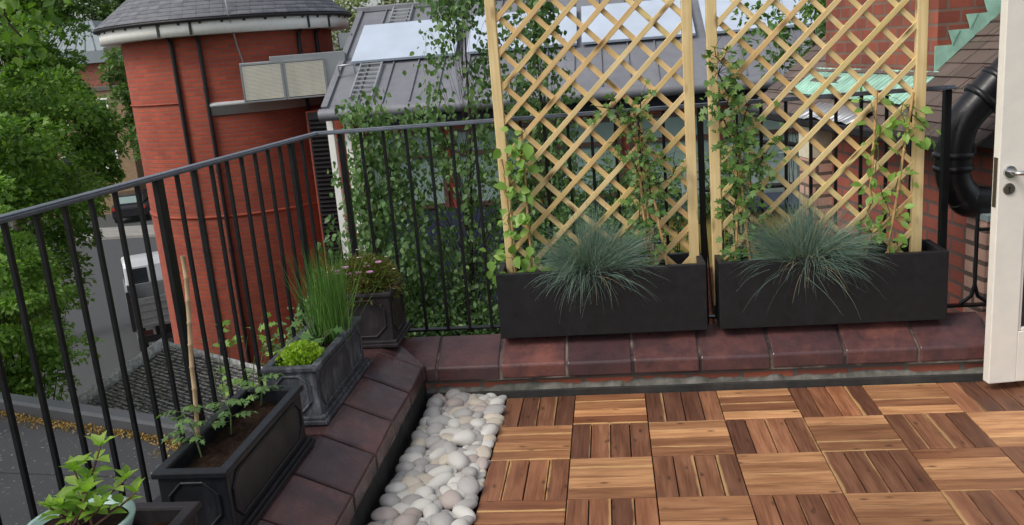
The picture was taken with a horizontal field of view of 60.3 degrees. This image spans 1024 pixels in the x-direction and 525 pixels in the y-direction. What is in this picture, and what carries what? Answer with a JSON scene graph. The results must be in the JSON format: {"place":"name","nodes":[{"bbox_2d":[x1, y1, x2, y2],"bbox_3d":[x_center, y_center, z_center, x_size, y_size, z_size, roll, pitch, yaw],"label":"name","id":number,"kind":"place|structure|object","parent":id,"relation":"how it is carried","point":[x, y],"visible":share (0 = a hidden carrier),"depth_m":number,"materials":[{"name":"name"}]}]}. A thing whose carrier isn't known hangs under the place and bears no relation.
{"place":"outdoors","nodes":[
{"label":"outdoors","id":0,"kind":"place"},
{"bbox_2d":[0,214,152,229],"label":"forecourt","id":1,"kind":"structure","parent":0,"point":[109,221],"depth_m":47.59,"materials":[{"name":"concrete"}]},
{"bbox_2d":[28,20,127,86],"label":"zinc pavilion","id":2,"kind":"structure","parent":1,"relation":"on","point":[92,48],"depth_m":60.74,"materials":[{"name":"metal"}]},
{"bbox_2d":[15,85,146,217],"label":"stock brick house","id":3,"kind":"structure","parent":1,"relation":"on","point":[131,168],"depth_m":49.81,"materials":[{"name":"brown brick"}]},
{"bbox_2d":[111,189,150,222],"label":"parked car","id":4,"kind":"object","parent":1,"relation":"on","point":[128,204],"visible":0.54,"depth_m":46.74,"materials":[{"name":"black paint"}]},
{"bbox_2d":[3,237,173,401],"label":"road","id":5,"kind":"structure","parent":0,"point":[102,329],"depth_m":28.98,"materials":[{"name":"asphalt"}]},
{"bbox_2d":[0,0,92,230],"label":"broadleaf tree","id":6,"kind":"object","parent":5,"relation":"on","point":[53,59],"visible":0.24,"depth_m":23.86,"materials":[{"name":"green plant"}]},
{"bbox_2d":[0,14,116,378],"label":"broadleaf tree","id":7,"kind":"object","parent":5,"relation":"on","point":[35,183],"visible":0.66,"depth_m":11.11,"materials":[{"name":"green plant"}]},
{"bbox_2d":[95,47,140,161],"bbox_3d":[-12.582,-3.796,31.348,2.881,9.651,3.426,-3,14,7],"label":"broadleaf tree","id":8,"kind":"object","parent":5,"relation":"on","point":[119,89],"visible":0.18,"depth_m":30.09,"materials":[{"name":"green plant"}]},
{"bbox_2d":[120,251,172,351],"bbox_3d":[-10.612,0.961,26.796,2.100,2.218,5.650,-11,15,-24],"label":"tipper truck","id":9,"kind":"object","parent":5,"relation":"on","point":[144,288],"visible":0.29,"depth_m":24.84,"materials":[{"name":"grey metal"}]},
{"bbox_2d":[59,225,154,240],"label":"pavement","id":10,"kind":"structure","parent":0,"point":[108,233],"depth_m":43.97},
{"bbox_2d":[371,396,757,524],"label":"terrace floor","id":11,"kind":"structure","parent":0,"point":[479,497],"depth_m":3.24,"materials":[{"name":"wood"}]},
{"bbox_2d":[371,507,398,521],"bbox_3d":[-0.421,0.839,2.931,0.095,0.041,0.080,0,16,-6],"label":"pebble","id":12,"kind":"object","parent":11,"relation":"on","point":[384,514],"visible":0.77,"depth_m":2.91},
{"bbox_2d":[441,490,462,509],"bbox_3d":[-0.206,0.806,2.987,0.076,0.055,0.088,-21,22,-23],"label":"pebble","id":13,"kind":"object","parent":11,"relation":"on","point":[450,499],"visible":0.84,"depth_m":2.96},
{"bbox_2d":[447,451,468,470],"bbox_3d":[-0.199,0.733,3.255,0.080,0.064,0.117,1,10,-20],"label":"pebble","id":14,"kind":"object","parent":11,"relation":"on","point":[458,460],"visible":0.9,"depth_m":3.22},
{"bbox_2d":[452,430,476,446],"bbox_3d":[-0.186,0.689,3.445,0.104,0.069,0.079,-1,5,-15],"label":"pebble","id":15,"kind":"object","parent":11,"relation":"on","point":[461,438],"visible":0.86,"depth_m":3.42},
{"bbox_2d":[457,476,479,494],"bbox_3d":[-0.150,0.781,3.063,0.078,0.054,0.098,-13,28,-21],"label":"pebble","id":16,"kind":"object","parent":11,"relation":"on","point":[467,485],"visible":0.87,"depth_m":3.04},
{"bbox_2d":[473,500,565,524],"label":"deck tile","id":17,"kind":"object","parent":11,"relation":"on","point":[538,512],"visible":1,"depth_m":2.91,"materials":[{"name":"brown wood"}]},
{"bbox_2d":[480,459,569,500],"bbox_3d":[0.052,0.783,3.139,0.296,0.030,0.296,-3,14,7],"label":"deck tile","id":18,"kind":"object","parent":11,"relation":"on","point":[518,480],"visible":0.98,"depth_m":3.12,"materials":[{"name":"brown wood"}]},
{"bbox_2d":[491,425,572,464],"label":"deck tile","id":19,"kind":"object","parent":11,"relation":"on","point":[549,443],"visible":0.97,"depth_m":3.41,"materials":[{"name":"brown wood"}]},
{"bbox_2d":[500,396,574,426],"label":"deck tile","id":20,"kind":"object","parent":11,"relation":"on","point":[539,411],"visible":0.96,"depth_m":3.70,"materials":[{"name":"brown wood"}]},
{"bbox_2d":[574,393,647,427],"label":"deck tile","id":21,"kind":"object","parent":11,"relation":"on","point":[610,409],"visible":0.99,"depth_m":3.67,"materials":[{"name":"brown wood"}]},
{"bbox_2d":[571,423,651,458],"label":"deck tile","id":22,"kind":"object","parent":11,"relation":"on","point":[612,441],"visible":0.98,"depth_m":3.38,"materials":[{"name":"brown wood"}]},
{"bbox_2d":[568,457,655,503],"bbox_3d":[0.350,0.767,3.103,0.296,0.030,0.296,-3,14,7],"label":"deck tile","id":23,"kind":"object","parent":11,"relation":"on","point":[612,478],"visible":0.98,"depth_m":3.08,"materials":[{"name":"brown wood"}]},
{"bbox_2d":[566,498,658,524],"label":"deck tile","id":24,"kind":"object","parent":11,"relation":"on","point":[629,511],"visible":1,"depth_m":2.87,"materials":[{"name":"brown wood"}]},
{"bbox_2d":[645,391,723,421],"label":"deck tile","id":25,"kind":"object","parent":11,"relation":"on","point":[684,406],"visible":0.97,"depth_m":3.63,"materials":[{"name":"brown wood"}]},
{"bbox_2d":[649,420,734,459],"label":"deck tile","id":26,"kind":"object","parent":11,"relation":"on","point":[693,438],"visible":0.98,"depth_m":3.34,"materials":[{"name":"brown wood"}]},
{"bbox_2d":[653,455,747,498],"bbox_3d":[0.647,0.751,3.068,0.296,0.030,0.296,-3,14,7],"label":"deck tile","id":27,"kind":"object","parent":11,"relation":"on","point":[690,476],"visible":1,"depth_m":3.05,"materials":[{"name":"brown wood"}]},
{"bbox_2d":[658,495,756,524],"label":"deck tile","id":28,"kind":"object","parent":11,"relation":"on","point":[717,510],"visible":1,"depth_m":2.83,"materials":[{"name":"brown wood"}]},
{"bbox_2d":[716,388,802,422],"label":"deck tile","id":29,"kind":"object","parent":11,"relation":"on","point":[764,404],"visible":0.98,"depth_m":3.60,"materials":[{"name":"brown wood"}]},
{"bbox_2d":[726,418,820,455],"bbox_3d":[0.975,0.662,3.322,0.296,0.030,0.296,-3,14,7],"label":"deck tile","id":30,"kind":"object","parent":11,"relation":"on","point":[773,435],"visible":0.96,"depth_m":3.31,"materials":[{"name":"brown wood"}]},
{"bbox_2d":[737,452,841,499],"bbox_3d":[0.945,0.735,3.033,0.296,0.030,0.296,-3,14,7],"label":"deck tile","id":31,"kind":"object","parent":11,"relation":"on","point":[798,473],"visible":0.95,"depth_m":3.01,"materials":[{"name":"brown wood"}]},
{"bbox_2d":[750,493,858,524],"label":"deck tile","id":32,"kind":"object","parent":11,"relation":"on","point":[824,509],"visible":1,"depth_m":2.79,"materials":[{"name":"brown wood"}]},
{"bbox_2d":[789,386,881,418],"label":"deck tile","id":33,"kind":"object","parent":11,"relation":"on","point":[834,401],"visible":0.98,"depth_m":3.56,"materials":[{"name":"brown wood"}]},
{"bbox_2d":[804,415,907,452],"bbox_3d":[1.273,0.646,3.287,0.296,0.030,0.296,-3,14,7],"label":"deck tile","id":34,"kind":"object","parent":11,"relation":"on","point":[853,433],"visible":0.98,"depth_m":3.27,"materials":[{"name":"brown wood"}]},
{"bbox_2d":[822,450,938,494],"bbox_3d":[1.242,0.719,2.998,0.296,0.030,0.296,-3,14,7],"label":"deck tile","id":35,"kind":"object","parent":11,"relation":"on","point":[882,471],"visible":0.98,"depth_m":2.98,"materials":[{"name":"brown wood"}]},
{"bbox_2d":[844,492,963,524],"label":"deck tile","id":36,"kind":"object","parent":11,"relation":"on","point":[914,508],"visible":1,"depth_m":2.75,"materials":[{"name":"brown wood"}]},
{"bbox_2d":[862,383,963,415],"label":"deck tile","id":37,"kind":"object","parent":11,"relation":"on","point":[921,398],"visible":0.96,"depth_m":3.52,"materials":[{"name":"brown wood"}]},
{"bbox_2d":[884,412,997,450],"bbox_3d":[1.570,0.630,3.252,0.296,0.030,0.296,-3,14,7],"label":"deck tile","id":38,"kind":"object","parent":11,"relation":"on","point":[940,430],"visible":0.98,"depth_m":3.23,"materials":[{"name":"brown wood"}]},
{"bbox_2d":[910,447,1023,491],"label":"deck tile","id":39,"kind":"object","parent":11,"relation":"on","point":[972,469],"visible":0.96,"depth_m":2.95,"materials":[{"name":"brown wood"}]},
{"bbox_2d":[937,381,1023,412],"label":"deck tile","id":40,"kind":"object","parent":11,"relation":"on","point":[981,396],"visible":0.87,"depth_m":3.50,"materials":[{"name":"brown wood"}]},
{"bbox_2d":[941,490,1023,524],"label":"deck tile","id":41,"kind":"object","parent":11,"relation":"on","point":[988,507],"visible":0.99,"depth_m":2.72,"materials":[{"name":"brown wood"}]},
{"bbox_2d":[966,411,1023,448],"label":"deck tile","id":42,"kind":"object","parent":11,"relation":"on","point":[999,429],"visible":0.98,"depth_m":3.24,"materials":[{"name":"brown wood"}]},
{"bbox_2d":[1000,446,1023,472],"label":"deck tile","id":43,"kind":"object","parent":11,"relation":"on","point":[1015,455],"visible":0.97,"depth_m":3.02,"materials":[{"name":"brown wood"}]},
{"bbox_2d":[983,0,1023,383],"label":"white door","id":44,"kind":"structure","parent":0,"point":[1004,347],"depth_m":3.37,"materials":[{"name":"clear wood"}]},
{"label":"ground","id":45,"kind":"structure","parent":0,"visible":0},
{"bbox_2d":[0,0,73,67],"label":"overhanging tree","id":46,"kind":"object","parent":45,"relation":"on","point":[11,6],"visible":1,"depth_m":4.94,"materials":[{"name":"green plant"}]},
{"bbox_2d":[0,170,104,400],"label":"broadleaf tree","id":47,"kind":"object","parent":45,"relation":"on","point":[12,340],"visible":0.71,"depth_m":9.31,"materials":[{"name":"green plant"}]},
{"bbox_2d":[0,58,129,233],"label":"broadleaf tree","id":48,"kind":"object","parent":45,"relation":"on","point":[92,145],"visible":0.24,"depth_m":26.86,"materials":[{"name":"green plant"}]},
{"bbox_2d":[41,0,125,37],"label":"broadleaf tree","id":49,"kind":"object","parent":45,"relation":"on","point":[105,10],"visible":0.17,"depth_m":76.52,"materials":[{"name":"green plant"}]},
{"bbox_2d":[0,392,194,524],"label":"flat roof block","id":50,"kind":"structure","parent":45,"relation":"on","point":[14,509],"depth_m":6.04,"materials":[{"name":"concrete"}]},
{"bbox_2d":[0,411,180,459],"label":"stonecrop","id":51,"kind":"object","parent":50,"relation":"on","point":[115,431],"visible":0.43,"depth_m":6.35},
{"bbox_2d":[68,338,265,420],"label":"hipped roof building","id":52,"kind":"structure","parent":45,"relation":"on","point":[114,390],"depth_m":11.71,"materials":[{"name":"tile"}]},
{"bbox_2d":[92,0,351,366],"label":"round tower","id":53,"kind":"structure","parent":45,"relation":"on","point":[182,59],"depth_m":15.45,"materials":[{"name":"brick"}]},
{"bbox_2d":[239,32,350,102],"bbox_3d":[-3.515,-3.374,15.154,2.320,1.030,0.992,-12,15,-27],"label":"ventilation unit","id":54,"kind":"object","parent":53,"relation":"attached to","point":[285,77],"visible":0.73,"depth_m":14.79,"materials":[{"name":"metal"}]},
{"bbox_2d":[305,108,343,275],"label":"link block","id":55,"kind":"structure","parent":45,"relation":"on","point":[321,163],"depth_m":15.39,"materials":[{"name":"metal"}]},
{"bbox_2d":[259,273,426,375],"bbox_3d":[-1.421,2.755,9.300,1.779,5.498,1.223,-11,15,-24],"label":"shrub","id":56,"kind":"object","parent":45,"relation":"on","point":[278,347],"visible":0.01,"depth_m":8.76,"materials":[{"name":"green plant"}]},
{"bbox_2d":[332,0,415,50],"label":"broadleaf tree","id":57,"kind":"object","parent":45,"relation":"on","point":[355,3],"visible":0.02,"depth_m":28.06,"materials":[{"name":"green plant"}]},
{"bbox_2d":[305,86,479,337],"bbox_3d":[-0.986,2.007,8.455,2.026,7.268,1.754,-3,14,7],"label":"birch tree","id":58,"kind":"object","parent":45,"relation":"on","point":[379,194],"visible":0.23,"depth_m":7.76,"materials":[{"name":"green plant"}]},
{"bbox_2d":[348,0,551,336],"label":"birch tree","id":59,"kind":"object","parent":45,"relation":"on","point":[453,12],"visible":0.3,"depth_m":7.89,"materials":[{"name":"green plant"}]},
{"bbox_2d":[394,236,549,337],"bbox_3d":[-0.126,2.534,8.979,2.455,5.870,1.386,-3,14,7],"label":"shrub","id":60,"kind":"object","parent":45,"relation":"on","point":[456,292],"visible":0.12,"depth_m":8.16,"materials":[{"name":"green plant"}]},
{"bbox_2d":[468,0,597,333],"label":"birch tree","id":61,"kind":"object","parent":45,"relation":"on","point":[535,34],"visible":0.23,"depth_m":7.95,"materials":[{"name":"green plant"}]},
{"bbox_2d":[318,0,823,336],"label":"zinc building","id":62,"kind":"structure","parent":45,"relation":"on","point":[399,86],"depth_m":14.09,"materials":[{"name":"metal"}]},
{"bbox_2d":[348,61,382,98],"bbox_3d":[-2.371,-2.975,14.351,0.390,0.534,0.954,-3,14,7],"label":"roof ladder","id":63,"kind":"object","parent":62,"relation":"on","point":[358,76],"visible":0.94,"depth_m":14.34,"materials":[{"name":"metal"}]},
{"bbox_2d":[351,17,460,63],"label":"roof panel","id":64,"kind":"structure","parent":62,"relation":"attached to","point":[390,41],"depth_m":15.08,"materials":[{"name":"white plastic"}]},
{"bbox_2d":[363,128,449,210],"bbox_3d":[-1.711,-1.499,14.403,1.300,1.279,0.070,-3,14,7],"label":"window","id":65,"kind":"structure","parent":62,"relation":"in","point":[443,194],"depth_m":14.40,"materials":[{"name":"grey glass"}]},
{"bbox_2d":[453,122,534,206],"bbox_3d":[-0.303,-1.575,14.236,1.300,1.279,0.070,-3,14,7],"label":"window","id":66,"kind":"structure","parent":62,"relation":"in","point":[480,152],"depth_m":14.22,"materials":[{"name":"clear glass"}]},
{"bbox_2d":[467,7,576,53],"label":"roof panel","id":67,"kind":"structure","parent":62,"relation":"attached to","point":[568,25],"depth_m":14.82,"materials":[{"name":"white glass"}]},
{"bbox_2d":[539,116,623,200],"bbox_3d":[1.106,-1.651,14.069,1.300,1.279,0.070,-3,14,7],"label":"window","id":68,"kind":"structure","parent":62,"relation":"in","point":[605,128],"depth_m":14.00,"materials":[{"name":"grey glass"}]},
{"bbox_2d":[581,0,695,44],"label":"roof panel","id":69,"kind":"structure","parent":62,"relation":"attached to","point":[635,23],"depth_m":14.62,"materials":[{"name":"white glass"}]},
{"bbox_2d":[628,110,708,194],"bbox_3d":[2.514,-1.727,13.902,1.300,1.279,0.070,-3,14,7],"label":"window","id":70,"kind":"structure","parent":62,"relation":"in","point":[674,124],"depth_m":13.84,"materials":[{"name":"grey glass"}]},
{"bbox_2d":[720,106,798,154],"bbox_3d":[3.922,-1.803,13.735,1.300,1.279,0.070,-3,14,7],"label":"window","id":71,"kind":"structure","parent":62,"relation":"in","point":[772,126],"depth_m":13.67,"materials":[{"name":"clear glass"}]},
{"bbox_2d":[698,0,823,33],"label":"roof panel","id":72,"kind":"structure","parent":62,"relation":"attached to","point":[722,6],"depth_m":14.36,"materials":[{"name":"white glass"}]},
{"bbox_2d":[531,187,665,259],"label":"shrub","id":73,"kind":"object","parent":45,"relation":"on","point":[577,203],"visible":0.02,"depth_m":7.87,"materials":[{"name":"green plant"}]},
{"bbox_2d":[530,150,699,252],"bbox_3d":[1.186,2.050,9.072,1.707,6.552,1.046,-3,14,7],"label":"shrub","id":74,"kind":"object","parent":45,"relation":"on","point":[609,170],"visible":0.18,"depth_m":8.24,"materials":[{"name":"green plant"}]},
{"bbox_2d":[256,311,985,524],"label":"parapet wall","id":75,"kind":"structure","parent":45,"relation":"on","point":[343,473],"depth_m":3.74,"materials":[{"name":"brick"}]},
{"bbox_2d":[27,494,135,524],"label":"flower pot","id":76,"kind":"object","parent":75,"relation":"on","point":[129,508],"visible":0.52,"depth_m":1.98,"materials":[{"name":"green ceramic"}]},
{"bbox_2d":[38,430,144,524],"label":"leafy shoots","id":77,"kind":"object","parent":76,"relation":"on","point":[75,504],"visible":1,"depth_m":1.94,"materials":[{"name":"green plant"}]},
{"bbox_2d":[132,501,201,524],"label":"lead planter","id":78,"kind":"object","parent":75,"relation":"on","point":[165,513],"visible":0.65,"depth_m":2.17,"materials":[{"name":"metal"}]},
{"bbox_2d":[151,385,315,524],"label":"lead planter","id":79,"kind":"object","parent":75,"relation":"on","point":[243,472],"visible":0.94,"depth_m":2.56,"materials":[{"name":"metal"}]},
{"bbox_2d":[156,404,213,457],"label":"tomato seedling","id":80,"kind":"object","parent":79,"relation":"in","point":[181,421],"visible":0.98,"depth_m":2.54,"materials":[{"name":"green plant"}]},
{"bbox_2d":[180,256,199,435],"bbox_3d":[-0.929,0.271,2.557,0.021,0.578,0.103,-1,14,14],"label":"bamboo cane","id":81,"kind":"object","parent":79,"relation":"in","point":[189,330],"visible":0.89,"depth_m":2.55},
{"bbox_2d":[204,386,257,433],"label":"tomato seedling","id":82,"kind":"object","parent":79,"relation":"on","point":[222,421],"visible":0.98,"depth_m":2.67,"materials":[{"name":"green plant"}]},
{"bbox_2d":[201,312,282,406],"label":"wild shoots","id":83,"kind":"object","parent":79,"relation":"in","point":[230,342],"visible":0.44,"depth_m":3.94,"materials":[{"name":"green plant"}]},
{"bbox_2d":[237,368,285,407],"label":"tomato seedling","id":84,"kind":"object","parent":79,"relation":"on","point":[257,390],"visible":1,"depth_m":2.86,"materials":[{"name":"green plant"}]},
{"bbox_2d":[260,316,371,425],"bbox_3d":[-0.747,0.403,3.410,0.232,0.216,0.624,-3,14,7],"label":"lead planter","id":85,"kind":"object","parent":75,"relation":"on","point":[328,379],"visible":0.62,"depth_m":3.23,"materials":[{"name":"metal"}]},
{"bbox_2d":[275,339,324,365],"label":"parsley plant","id":86,"kind":"object","parent":85,"relation":"on","point":[294,353],"visible":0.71,"depth_m":3.19,"materials":[{"name":"green plant"}]},
{"bbox_2d":[290,310,343,349],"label":"strawberry plant","id":87,"kind":"object","parent":85,"relation":"on","point":[307,335],"visible":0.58,"depth_m":3.41,"materials":[{"name":"green plant"}]},
{"bbox_2d":[273,238,389,344],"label":"chive clump","id":88,"kind":"object","parent":85,"relation":"on","point":[330,311],"visible":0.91,"depth_m":3.48,"materials":[{"name":"plant"}]},
{"bbox_2d":[344,277,411,348],"bbox_3d":[-0.647,0.227,4.031,0.302,0.248,0.299,-3,14,7],"label":"lead planter","id":89,"kind":"object","parent":75,"relation":"on","point":[385,324],"visible":0.51,"depth_m":3.91,"materials":[{"name":"metal"}]},
{"bbox_2d":[326,249,405,306],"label":"cosmos plant","id":90,"kind":"object","parent":89,"relation":"in","point":[374,267],"visible":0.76,"depth_m":3.94,"materials":[{"name":"green plant"}]},
{"bbox_2d":[0,85,989,524],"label":"railing","id":91,"kind":"object","parent":75,"relation":"on","point":[160,197],"visible":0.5,"depth_m":3.20,"materials":[{"name":"metal"}]},
{"bbox_2d":[496,252,707,338],"bbox_3d":[0.399,0.147,3.940,0.903,0.300,0.230,-3,14,7],"label":"trough planter","id":92,"kind":"object","parent":75,"relation":"on","point":[679,292],"visible":0.89,"depth_m":3.83,"materials":[{"name":"grey plastic"}]},
{"bbox_2d":[478,126,556,284],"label":"climbing plant","id":93,"kind":"object","parent":92,"relation":"in","point":[522,218],"visible":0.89,"depth_m":3.85,"materials":[{"name":"green plant"}]},
{"bbox_2d":[484,0,698,272],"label":"trellis","id":94,"kind":"object","parent":92,"relation":"in","point":[499,86],"visible":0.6,"depth_m":3.79,"materials":[{"name":"brown wood"}]},
{"bbox_2d":[522,188,669,323],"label":"fescue grass","id":95,"kind":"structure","parent":92,"relation":"in","point":[592,252],"depth_m":3.80,"materials":[{"name":"plant"}]},
{"bbox_2d":[587,79,686,265],"bbox_3d":[0.546,-0.316,3.789,0.426,0.925,0.126,-3,14,7],"label":"climbing plant","id":96,"kind":"object","parent":92,"relation":"in","point":[633,154],"visible":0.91,"depth_m":3.77,"materials":[{"name":"green plant"}]},
{"bbox_2d":[714,239,948,328],"bbox_3d":[1.360,0.095,3.826,0.931,0.300,0.230,-3,14,7],"label":"trough planter","id":97,"kind":"object","parent":75,"relation":"on","point":[912,286],"visible":0.81,"depth_m":3.72,"materials":[{"name":"grey plastic"}]},
{"bbox_2d":[699,29,788,261],"bbox_3d":[0.982,-0.410,3.705,0.376,1.126,0.145,-3,14,7],"label":"climbing plant","id":98,"kind":"object","parent":97,"relation":"in","point":[734,87],"visible":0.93,"depth_m":3.70,"materials":[{"name":"green plant"}]},
{"bbox_2d":[716,165,895,316],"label":"fescue grass","id":99,"kind":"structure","parent":97,"relation":"in","point":[804,242],"depth_m":3.71,"materials":[{"name":"plant"}]},
{"bbox_2d":[705,0,928,305],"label":"trellis","id":100,"kind":"object","parent":97,"relation":"in","point":[918,63],"visible":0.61,"depth_m":3.69,"materials":[{"name":"brown wood"}]},
{"bbox_2d":[865,90,877,253],"bbox_3d":[1.506,-0.353,3.700,0.073,0.726,0.018,-12,15,-28],"label":"bamboo cane","id":101,"kind":"object","parent":97,"relation":"in","point":[874,131],"visible":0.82,"depth_m":3.67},
{"bbox_2d":[850,86,940,253],"bbox_3d":[1.600,-0.331,3.665,0.373,0.817,0.131,-3,14,7],"label":"climbing plant","id":102,"kind":"object","parent":97,"relation":"in","point":[925,143],"visible":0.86,"depth_m":3.67,"materials":[{"name":"green plant"}]},
{"bbox_2d":[886,92,914,252],"bbox_3d":[1.619,-0.349,3.686,0.129,0.707,0.016,-9,14,-15],"label":"bamboo cane","id":103,"kind":"object","parent":97,"relation":"in","point":[902,162],"visible":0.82,"depth_m":3.68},
{"bbox_2d":[678,139,759,323],"bbox_3d":[2.338,1.900,9.380,0.836,6.511,0.855,-8,14,-12],"label":"shrub","id":104,"kind":"object","parent":45,"relation":"on","point":[723,170],"visible":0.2,"depth_m":8.70,"materials":[{"name":"green plant"}]},
{"bbox_2d":[656,192,799,323],"bbox_3d":[3.080,2.023,10.463,2.450,5.640,0.770,-3,14,7],"label":"shrub","id":105,"kind":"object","parent":45,"relation":"on","point":[775,195],"depth_m":9.65,"materials":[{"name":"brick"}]},
{"bbox_2d":[682,140,799,195],"bbox_3d":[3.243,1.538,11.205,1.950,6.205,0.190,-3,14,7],"label":"car","id":106,"kind":"object","parent":45,"relation":"on","point":[778,185],"visible":0.13,"depth_m":10.59,"materials":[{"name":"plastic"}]},
{"bbox_2d":[729,0,825,189],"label":"elder tree","id":107,"kind":"object","parent":45,"relation":"on","point":[810,9],"visible":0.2,"depth_m":9.62,"materials":[{"name":"green plant"}]},
{"bbox_2d":[740,13,1000,312],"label":"tiled house","id":108,"kind":"structure","parent":45,"relation":"on","point":[966,64],"depth_m":4.72,"materials":[{"name":"brick"}]},
{"bbox_2d":[789,0,1000,103],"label":"chimney stack","id":109,"kind":"object","parent":108,"relation":"on","point":[955,27],"visible":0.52,"depth_m":5.20,"materials":[{"name":"brick"}]},
{"bbox_2d":[932,56,998,217],"bbox_3d":[2.274,-0.778,3.868,0.808,1.202,0.182,-4,14,5],"label":"soil pipe","id":110,"kind":"object","parent":108,"relation":"attached to","point":[973,107],"visible":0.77,"depth_m":3.89,"materials":[{"name":"black metal"}]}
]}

